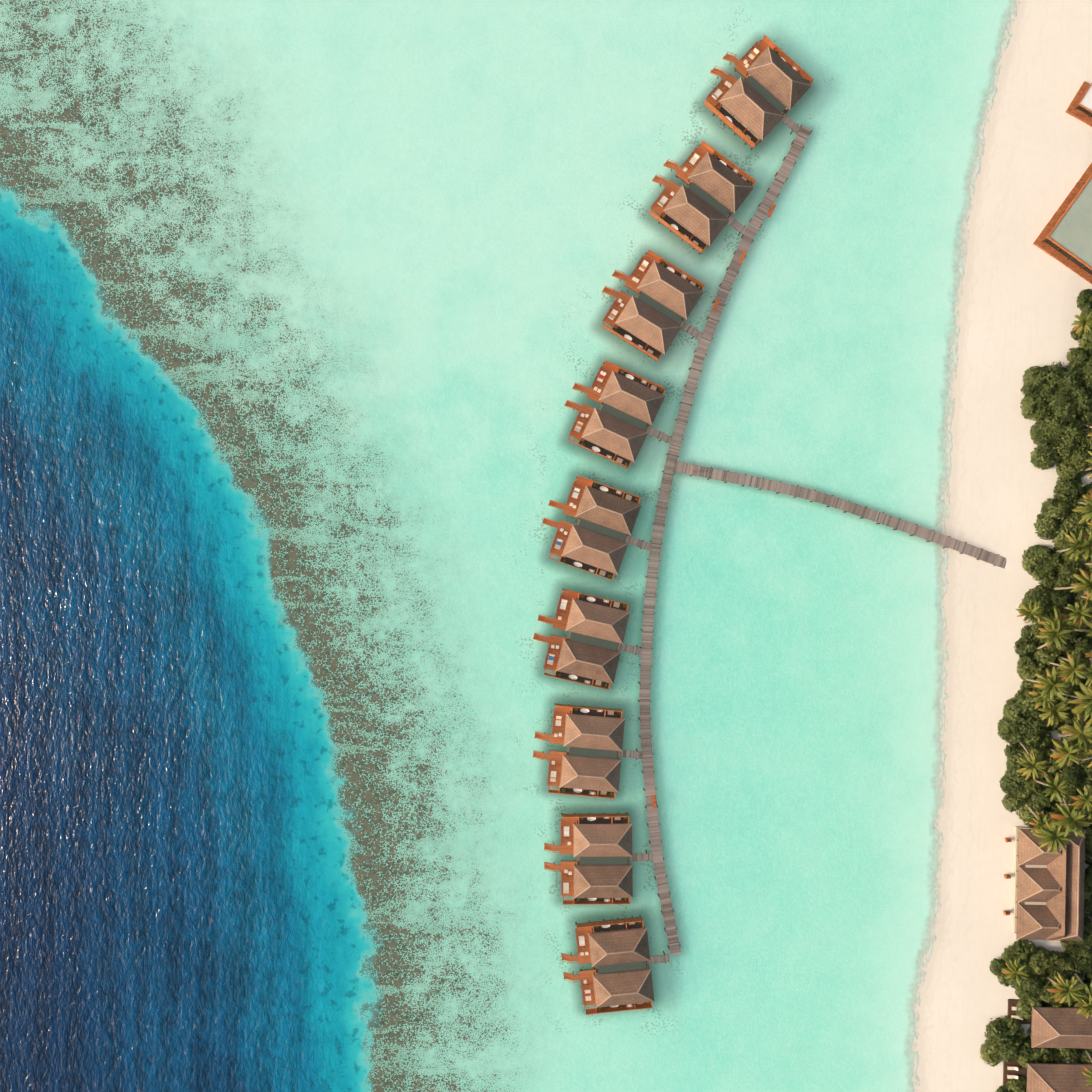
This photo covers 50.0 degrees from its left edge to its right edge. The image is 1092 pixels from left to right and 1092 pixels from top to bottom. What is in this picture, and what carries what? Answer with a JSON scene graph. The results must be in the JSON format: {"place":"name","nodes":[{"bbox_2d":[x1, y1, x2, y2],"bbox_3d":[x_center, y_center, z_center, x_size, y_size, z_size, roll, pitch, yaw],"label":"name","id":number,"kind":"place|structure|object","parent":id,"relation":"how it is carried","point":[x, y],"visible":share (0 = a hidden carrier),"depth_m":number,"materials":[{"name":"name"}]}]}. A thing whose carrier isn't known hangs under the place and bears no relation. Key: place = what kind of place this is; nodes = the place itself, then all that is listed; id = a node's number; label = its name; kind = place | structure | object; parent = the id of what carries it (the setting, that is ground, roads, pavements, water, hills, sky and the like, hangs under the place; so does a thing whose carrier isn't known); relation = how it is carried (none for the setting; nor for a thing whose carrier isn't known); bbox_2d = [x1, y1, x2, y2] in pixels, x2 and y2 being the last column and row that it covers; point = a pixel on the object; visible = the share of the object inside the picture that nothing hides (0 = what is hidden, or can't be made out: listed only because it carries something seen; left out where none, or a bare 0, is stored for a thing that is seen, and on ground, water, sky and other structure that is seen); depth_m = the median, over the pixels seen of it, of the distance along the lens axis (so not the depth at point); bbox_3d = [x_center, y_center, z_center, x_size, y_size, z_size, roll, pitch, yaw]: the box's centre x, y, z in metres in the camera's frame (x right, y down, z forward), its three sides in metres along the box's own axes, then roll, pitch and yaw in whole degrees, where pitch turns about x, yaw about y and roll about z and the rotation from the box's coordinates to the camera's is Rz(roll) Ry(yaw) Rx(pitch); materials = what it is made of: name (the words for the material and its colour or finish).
{"place":"outdoors","nodes":[
{"label":"outdoors","id":0,"kind":"place"},
{"bbox_2d":[0,0,1019,1091],"bbox_3d":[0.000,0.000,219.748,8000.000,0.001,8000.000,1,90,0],"label":"sea water","id":1,"kind":"structure","parent":0,"point":[306,339],"depth_m":219.75,"materials":[{"name":"liquid"}]},
{"bbox_2d":[910,0,1091,1091],"bbox_3d":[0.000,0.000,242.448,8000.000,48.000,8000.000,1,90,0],"label":"sand terrain","id":2,"kind":"structure","parent":0,"point":[1018,291],"depth_m":219.26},
{"bbox_2d":[533,589,640,689],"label":"overwater bungalow","id":3,"kind":"object","parent":2,"relation":"on","point":[585,652],"visible":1,"depth_m":215.26,"materials":[{"name":"brown wood"}]},
{"bbox_2d":[533,703,642,798],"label":"overwater bungalow","id":4,"kind":"object","parent":2,"relation":"on","point":[588,763],"visible":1,"depth_m":215.29,"materials":[{"name":"brown wood"}]},
{"bbox_2d":[542,476,650,579],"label":"overwater bungalow","id":5,"kind":"object","parent":2,"relation":"on","point":[594,540],"visible":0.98,"depth_m":215.25,"materials":[{"name":"brown wood"}]},
{"bbox_2d":[544,812,652,904],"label":"overwater bungalow","id":6,"kind":"object","parent":2,"relation":"on","point":[600,870],"visible":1,"depth_m":215.30,"materials":[{"name":"brown wood"}]},
{"bbox_2d":[561,915,669,1014],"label":"overwater bungalow","id":7,"kind":"object","parent":2,"relation":"on","point":[620,958],"visible":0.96,"depth_m":215.33,"materials":[{"name":"brown wood"}]},
{"bbox_2d":[564,360,672,467],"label":"overwater bungalow","id":8,"kind":"object","parent":2,"relation":"on","point":[616,426],"visible":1,"depth_m":215.27,"materials":[{"name":"brown wood"}]},
{"bbox_2d":[601,249,704,360],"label":"overwater bungalow","id":9,"kind":"object","parent":2,"relation":"on","point":[648,320],"visible":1,"depth_m":215.29,"materials":[{"name":"brown wood"}]},
{"bbox_2d":[649,141,755,253],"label":"overwater bungalow","id":10,"kind":"object","parent":2,"relation":"on","point":[696,213],"visible":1,"depth_m":215.31,"materials":[{"name":"brown wood"}]},
{"bbox_2d":[638,125,811,954],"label":"jetty","id":11,"kind":"object","parent":2,"relation":"on","point":[719,304],"visible":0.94,"depth_m":217.95,"materials":[{"name":"grey wood"}]},
{"bbox_2d":[704,35,813,149],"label":"overwater bungalow","id":12,"kind":"object","parent":2,"relation":"on","point":[751,111],"visible":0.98,"depth_m":215.34,"materials":[{"name":"brown wood"}]},
{"bbox_2d":[673,460,1005,568],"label":"pier","id":13,"kind":"structure","parent":2,"relation":"on","point":[982,554],"depth_m":217.95,"materials":[{"name":"grey wood"}]},
{"bbox_2d":[984,1024,1005,1044],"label":"shrub","id":14,"kind":"object","parent":2,"relation":"on","point":[989,1037],"visible":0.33,"depth_m":216.94,"materials":[{"name":"green plant"}]},
{"bbox_2d":[997,1034,1018,1059],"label":"shrub","id":15,"kind":"object","parent":2,"relation":"on","point":[1008,1042],"visible":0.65,"depth_m":215.96,"materials":[{"name":"green plant"}]},
{"bbox_2d":[1001,957,1028,985],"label":"palm","id":16,"kind":"object","parent":2,"relation":"on","point":[1017,970],"visible":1,"depth_m":208.65,"materials":[{"name":"green plant"}]},
{"bbox_2d":[1007,748,1025,767],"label":"shrub","id":17,"kind":"object","parent":2,"relation":"on","point":[1013,759],"visible":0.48,"depth_m":216.45,"materials":[{"name":"green plant"}]},
{"bbox_2d":[1014,691,1028,714],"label":"shrub","id":18,"kind":"object","parent":2,"relation":"on","point":[1019,696],"visible":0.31,"depth_m":216.71,"materials":[{"name":"green plant"}]},
{"bbox_2d":[1011,784,1032,807],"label":"shrub","id":19,"kind":"object","parent":2,"relation":"on","point":[1016,790],"visible":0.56,"depth_m":216.54,"materials":[{"name":"green plant"}]},
{"bbox_2d":[1017,656,1037,672],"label":"shrub","id":20,"kind":"object","parent":2,"relation":"on","point":[1031,665],"visible":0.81,"depth_m":216.47,"materials":[{"name":"green plant"}]},
{"bbox_2d":[1019,1040,1038,1057],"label":"shrub","id":21,"kind":"object","parent":2,"relation":"on","point":[1026,1050],"visible":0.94,"depth_m":216.17,"materials":[{"name":"green plant"}]},
{"bbox_2d":[1016,600,1043,623],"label":"palm","id":22,"kind":"object","parent":2,"relation":"on","point":[1030,612],"visible":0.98,"depth_m":211.26,"materials":[{"name":"green plant"}]},
{"bbox_2d":[1018,976,1043,996],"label":"shrub","id":23,"kind":"object","parent":2,"relation":"on","point":[1032,985],"visible":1,"depth_m":215.70,"materials":[{"name":"green plant"}]},
{"bbox_2d":[1016,741,1048,781],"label":"palm","id":24,"kind":"object","parent":2,"relation":"on","point":[1033,764],"visible":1,"depth_m":210.27,"materials":[{"name":"green plant"}]},
{"bbox_2d":[1022,710,1048,739],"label":"shrub","id":25,"kind":"object","parent":2,"relation":"on","point":[1035,725],"visible":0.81,"depth_m":215.58,"materials":[{"name":"green plant"}]},
{"bbox_2d":[980,289,1091,1091],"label":"understorey shrubs","id":26,"kind":"object","parent":2,"relation":"on","point":[1045,588],"visible":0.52,"depth_m":216.83,"materials":[{"name":"green plant"}]},
{"bbox_2d":[1031,622,1045,642],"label":"shrub","id":27,"kind":"object","parent":2,"relation":"on","point":[1036,631],"visible":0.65,"depth_m":216.08,"materials":[{"name":"green plant"}]},
{"bbox_2d":[1026,804,1051,832],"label":"palm","id":28,"kind":"object","parent":2,"relation":"on","point":[1041,821],"visible":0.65,"depth_m":211.42,"materials":[{"name":"green plant"}]},
{"bbox_2d":[1032,670,1049,688],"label":"shrub","id":29,"kind":"object","parent":2,"relation":"on","point":[1044,674],"visible":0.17,"depth_m":216.33,"materials":[{"name":"green plant"}]},
{"bbox_2d":[1030,785,1052,806],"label":"shrub","id":30,"kind":"object","parent":2,"relation":"on","point":[1039,796],"visible":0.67,"depth_m":215.76,"materials":[{"name":"green plant"}]},
{"bbox_2d":[1032,756,1051,776],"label":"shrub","id":31,"kind":"object","parent":2,"relation":"on","point":[1045,759],"visible":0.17,"depth_m":215.86,"materials":[{"name":"green plant"}]},
{"bbox_2d":[1029,681,1058,708],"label":"palm","id":32,"kind":"object","parent":2,"relation":"on","point":[1045,702],"visible":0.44,"depth_m":209.41,"materials":[{"name":"green plant"}]},
{"bbox_2d":[1003,827,1085,940],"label":"building","id":33,"kind":"structure","parent":2,"relation":"on","point":[1049,887],"depth_m":213.67,"materials":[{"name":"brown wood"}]},
{"bbox_2d":[1021,666,1070,700],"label":"palm","id":34,"kind":"object","parent":2,"relation":"on","point":[1053,684],"visible":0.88,"depth_m":208.27,"materials":[{"name":"green plant"}]},
{"bbox_2d":[1039,558,1053,570],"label":"shrub","id":35,"kind":"object","parent":2,"relation":"on","point":[1046,562],"visible":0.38,"depth_m":216.36,"materials":[{"name":"green plant"}]},
{"bbox_2d":[1003,1057,1091,1091],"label":"beach villa","id":36,"kind":"object","parent":2,"relation":"on","point":[1062,1076],"visible":0.85,"depth_m":214.67,"materials":[{"name":"brown wood"}]},
{"bbox_2d":[1036,383,1058,409],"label":"shrub","id":37,"kind":"object","parent":2,"relation":"on","point":[1043,400],"visible":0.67,"depth_m":216.06,"materials":[{"name":"green plant"}]},
{"bbox_2d":[1008,999,1091,1048],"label":"beach villa","id":38,"kind":"object","parent":2,"relation":"on","point":[1059,1027],"visible":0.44,"depth_m":214.32,"materials":[{"name":"brown wood"}]},
{"bbox_2d":[1036,361,1065,388],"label":"shrub","id":39,"kind":"object","parent":2,"relation":"on","point":[1056,375],"visible":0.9,"depth_m":215.55,"materials":[{"name":"green plant"}]},
{"bbox_2d":[1044,517,1058,527],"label":"shrub","id":40,"kind":"object","parent":2,"relation":"on","point":[1047,522],"visible":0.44,"depth_m":216.36,"materials":[{"name":"green plant"}]},
{"bbox_2d":[1033,810,1071,854],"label":"palm","id":41,"kind":"object","parent":2,"relation":"on","point":[1053,835],"visible":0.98,"depth_m":208.35,"materials":[{"name":"green plant"}]},
{"bbox_2d":[1035,771,1070,802],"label":"palm","id":42,"kind":"object","parent":2,"relation":"on","point":[1058,789],"visible":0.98,"depth_m":207.54,"materials":[{"name":"green plant"}]},
{"bbox_2d":[1036,619,1071,648],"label":"palm","id":43,"kind":"object","parent":2,"relation":"on","point":[1058,633],"visible":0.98,"depth_m":207.58,"materials":[{"name":"green plant"}]},
{"bbox_2d":[1040,971,1068,999],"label":"shrub","id":44,"kind":"object","parent":2,"relation":"on","point":[1052,975],"visible":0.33,"depth_m":215.54,"materials":[{"name":"green plant"}]},
{"bbox_2d":[1038,700,1071,726],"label":"palm","id":45,"kind":"object","parent":2,"relation":"on","point":[1055,712],"visible":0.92,"depth_m":209.53,"materials":[{"name":"green plant"}]},
{"bbox_2d":[1040,409,1070,438],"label":"shrub","id":46,"kind":"object","parent":2,"relation":"on","point":[1053,422],"visible":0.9,"depth_m":215.36,"materials":[{"name":"green plant"}]},
{"bbox_2d":[1039,607,1074,639],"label":"palm","id":47,"kind":"object","parent":2,"relation":"on","point":[1064,620],"visible":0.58,"depth_m":209.99,"materials":[{"name":"green plant"}]},
{"bbox_2d":[1044,638,1071,653],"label":"shrub","id":48,"kind":"object","parent":2,"relation":"on","point":[1054,647],"visible":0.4,"depth_m":215.26,"materials":[{"name":"green plant"}]},
{"bbox_2d":[1047,704,1073,723],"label":"shrub","id":49,"kind":"object","parent":2,"relation":"on","point":[1069,712],"visible":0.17,"depth_m":215.72,"materials":[{"name":"green plant"}]},
{"bbox_2d":[1033,163,1091,283],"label":"swimming pool","id":50,"kind":"structure","parent":2,"relation":"on","point":[1064,237],"depth_m":214.96,"materials":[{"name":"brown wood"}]},
{"bbox_2d":[1047,390,1080,421],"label":"shrub","id":51,"kind":"object","parent":2,"relation":"on","point":[1069,407],"visible":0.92,"depth_m":214.59,"materials":[{"name":"green plant"}]},
{"bbox_2d":[1041,653,1087,685],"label":"palm","id":52,"kind":"object","parent":2,"relation":"on","point":[1072,672],"visible":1,"depth_m":207.09,"materials":[{"name":"green plant"}]},
{"bbox_2d":[1046,972,1084,1006],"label":"palm","id":53,"kind":"object","parent":2,"relation":"on","point":[1068,992],"visible":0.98,"depth_m":209.41,"materials":[{"name":"green plant"}]},
{"bbox_2d":[1053,952,1078,971],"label":"shrub","id":54,"kind":"object","parent":2,"relation":"on","point":[1063,963],"visible":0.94,"depth_m":215.81,"materials":[{"name":"green plant"}]},
{"bbox_2d":[1057,437,1074,461],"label":"shrub","id":55,"kind":"object","parent":2,"relation":"on","point":[1064,453],"visible":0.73,"depth_m":215.92,"materials":[{"name":"green plant"}]},
{"bbox_2d":[1049,737,1084,768],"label":"palm","id":56,"kind":"object","parent":2,"relation":"on","point":[1067,754],"visible":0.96,"depth_m":207.82,"materials":[{"name":"green plant"}]},
{"bbox_2d":[1060,1048,1077,1063],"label":"shrub","id":57,"kind":"object","parent":2,"relation":"on","point":[1070,1053],"visible":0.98,"depth_m":215.93,"materials":[{"name":"green plant"}]},
{"bbox_2d":[1057,480,1081,500],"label":"shrub","id":58,"kind":"object","parent":2,"relation":"on","point":[1066,492],"visible":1,"depth_m":215.70,"materials":[{"name":"green plant"}]},
{"bbox_2d":[1050,797,1091,837],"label":"palm","id":59,"kind":"object","parent":2,"relation":"on","point":[1073,820],"visible":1,"depth_m":207.00,"materials":[{"name":"green plant"}]},
{"bbox_2d":[1058,760,1083,785],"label":"shrub","id":60,"kind":"object","parent":2,"relation":"on","point":[1070,773],"visible":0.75,"depth_m":215.14,"materials":[{"name":"green plant"}]},
{"bbox_2d":[1059,369,1083,394],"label":"shrub","id":61,"kind":"object","parent":2,"relation":"on","point":[1073,382],"visible":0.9,"depth_m":214.78,"materials":[{"name":"green plant"}]},
{"bbox_2d":[1059,562,1083,580],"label":"shrub","id":62,"kind":"object","parent":2,"relation":"on","point":[1072,569],"visible":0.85,"depth_m":215.16,"materials":[{"name":"green plant"}]},
{"bbox_2d":[1064,788,1080,811],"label":"shrub","id":63,"kind":"object","parent":2,"relation":"on","point":[1070,800],"visible":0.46,"depth_m":215.60,"materials":[{"name":"green plant"}]},
{"bbox_2d":[1054,569,1091,601],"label":"palm","id":64,"kind":"object","parent":2,"relation":"on","point":[1086,579],"visible":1,"depth_m":207.12,"materials":[{"name":"green plant"}]},
{"bbox_2d":[1054,530,1091,559],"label":"palm","id":65,"kind":"object","parent":2,"relation":"on","point":[1074,550],"visible":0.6,"depth_m":207.45,"materials":[{"name":"green plant"}]},
{"bbox_2d":[1060,421,1087,449],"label":"shrub","id":66,"kind":"object","parent":2,"relation":"on","point":[1072,437],"visible":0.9,"depth_m":214.60,"materials":[{"name":"green plant"}]},
{"bbox_2d":[1058,656,1091,686],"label":"palm","id":67,"kind":"object","parent":2,"relation":"on","point":[1089,680],"visible":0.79,"depth_m":206.33,"materials":[{"name":"green plant"}]},
{"bbox_2d":[1059,785,1091,811],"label":"palm","id":68,"kind":"object","parent":2,"relation":"on","point":[1085,798],"visible":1,"depth_m":206.45,"materials":[{"name":"green plant"}]},
{"bbox_2d":[1060,712,1091,754],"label":"palm","id":69,"kind":"object","parent":2,"relation":"on","point":[1082,731],"visible":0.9,"depth_m":207.87,"materials":[{"name":"green plant"}]},
{"bbox_2d":[1066,677,1085,693],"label":"shrub","id":70,"kind":"object","parent":2,"relation":"on","point":[1075,687],"visible":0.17,"depth_m":215.26,"materials":[{"name":"green plant"}]},
{"bbox_2d":[1061,681,1091,720],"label":"palm","id":71,"kind":"object","parent":2,"relation":"on","point":[1080,700],"visible":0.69,"depth_m":207.19,"materials":[{"name":"green plant"}]},
{"bbox_2d":[1065,512,1088,533],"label":"shrub","id":72,"kind":"object","parent":2,"relation":"on","point":[1073,517],"visible":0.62,"depth_m":215.67,"materials":[{"name":"green plant"}]},
{"bbox_2d":[1063,599,1091,626],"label":"palm","id":73,"kind":"object","parent":2,"relation":"on","point":[1082,611],"visible":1,"depth_m":207.80,"materials":[{"name":"green plant"}]},
{"bbox_2d":[1066,81,1091,126],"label":"wooden deck","id":74,"kind":"structure","parent":2,"relation":"on","point":[1079,107],"depth_m":218.18,"materials":[{"name":"brown wood"}]},
{"bbox_2d":[1071,349,1087,366],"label":"shrub","id":75,"kind":"object","parent":2,"relation":"on","point":[1081,360],"visible":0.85,"depth_m":216.43,"materials":[{"name":"green plant"}]},
{"bbox_2d":[1069,632,1091,656],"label":"shrub","id":76,"kind":"object","parent":2,"relation":"on","point":[1082,645],"visible":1,"depth_m":215.46,"materials":[{"name":"green plant"}]},
{"bbox_2d":[1070,447,1091,463],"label":"shrub","id":77,"kind":"object","parent":2,"relation":"on","point":[1079,455],"visible":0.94,"depth_m":215.35,"materials":[{"name":"green plant"}]},
{"bbox_2d":[1071,313,1091,335],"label":"palm","id":78,"kind":"object","parent":2,"relation":"on","point":[1085,324],"visible":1,"depth_m":212.03,"materials":[{"name":"green plant"}]},
{"bbox_2d":[1071,529,1091,559],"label":"palm","id":79,"kind":"object","parent":2,"relation":"on","point":[1086,550],"visible":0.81,"depth_m":206.58,"materials":[{"name":"green plant"}]},
{"bbox_2d":[1072,387,1091,413],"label":"shrub","id":80,"kind":"object","parent":2,"relation":"on","point":[1085,401],"visible":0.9,"depth_m":214.30,"materials":[{"name":"green plant"}]},
{"bbox_2d":[1072,490,1091,523],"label":"palm","id":81,"kind":"object","parent":2,"relation":"on","point":[1086,509],"visible":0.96,"depth_m":209.19,"materials":[{"name":"green plant"}]},
{"bbox_2d":[1072,971,1091,1015],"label":"palm","id":82,"kind":"object","parent":2,"relation":"on","point":[1084,991],"visible":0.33,"depth_m":209.12,"materials":[{"name":"green plant"}]},
{"bbox_2d":[1073,957,1091,974],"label":"shrub","id":83,"kind":"object","parent":2,"relation":"on","point":[1086,966],"visible":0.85,"depth_m":215.65,"materials":[{"name":"green plant"}]},
{"bbox_2d":[1075,919,1091,946],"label":"shrub","id":84,"kind":"object","parent":2,"relation":"on","point":[1088,933],"visible":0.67,"depth_m":215.24,"materials":[{"name":"green plant"}]},
{"bbox_2d":[1076,364,1091,389],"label":"shrub","id":85,"kind":"object","parent":2,"relation":"on","point":[1087,378],"visible":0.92,"depth_m":215.10,"materials":[{"name":"green plant"}]},
{"bbox_2d":[1077,296,1091,316],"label":"shrub","id":86,"kind":"object","parent":2,"relation":"on","point":[1086,308],"visible":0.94,"depth_m":216.42,"materials":[{"name":"green plant"}]},
{"bbox_2d":[1078,425,1091,449],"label":"shrub","id":87,"kind":"object","parent":2,"relation":"on","point":[1087,440],"visible":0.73,"depth_m":215.14,"materials":[{"name":"green plant"}]},
{"bbox_2d":[1078,993,1091,1018],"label":"palm","id":88,"kind":"object","parent":2,"relation":"on","point":[1089,1008],"visible":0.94,"depth_m":208.53,"materials":[{"name":"green plant"}]},
{"bbox_2d":[1078,756,1091,776],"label":"shrub","id":89,"kind":"object","parent":2,"relation":"on","point":[1089,769],"visible":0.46,"depth_m":215.26,"materials":[{"name":"green plant"}]},
{"bbox_2d":[1079,747,1091,767],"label":"palm","id":90,"kind":"object","parent":2,"relation":"on","point":[1089,751],"visible":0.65,"depth_m":208.46,"materials":[{"name":"green plant"}]},
{"bbox_2d":[1079,794,1091,821],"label":"palm","id":91,"kind":"object","parent":2,"relation":"on","point":[1089,815],"visible":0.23,"depth_m":207.56,"materials":[{"name":"green plant"}]},
{"bbox_2d":[1080,686,1091,708],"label":"palm","id":92,"kind":"object","parent":2,"relation":"on","point":[1088,696],"visible":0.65,"depth_m":206.35,"materials":[{"name":"green plant"}]},
{"bbox_2d":[1082,1050,1091,1085],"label":"palm","id":93,"kind":"object","parent":2,"relation":"on","point":[1089,1073],"visible":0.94,"depth_m":209.33,"materials":[{"name":"green plant"}]},
{"bbox_2d":[1083,451,1091,478],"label":"palm","id":94,"kind":"object","parent":2,"relation":"on","point":[1090,467],"visible":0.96,"depth_m":209.28,"materials":[{"name":"green plant"}]},
{"bbox_2d":[1083,620,1091,636],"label":"palm","id":95,"kind":"object","parent":2,"relation":"on","point":[1090,626],"visible":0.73,"depth_m":209.78,"materials":[{"name":"green plant"}]},
{"bbox_2d":[1084,868,1091,893],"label":"shrub","id":96,"kind":"object","parent":2,"relation":"on","point":[1088,881],"visible":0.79,"depth_m":215.25,"materials":[{"name":"green plant"}]},
{"bbox_2d":[1085,828,1091,849],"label":"shrub","id":97,"kind":"object","parent":2,"relation":"on","point":[1088,840],"visible":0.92,"depth_m":215.13,"materials":[{"name":"green plant"}]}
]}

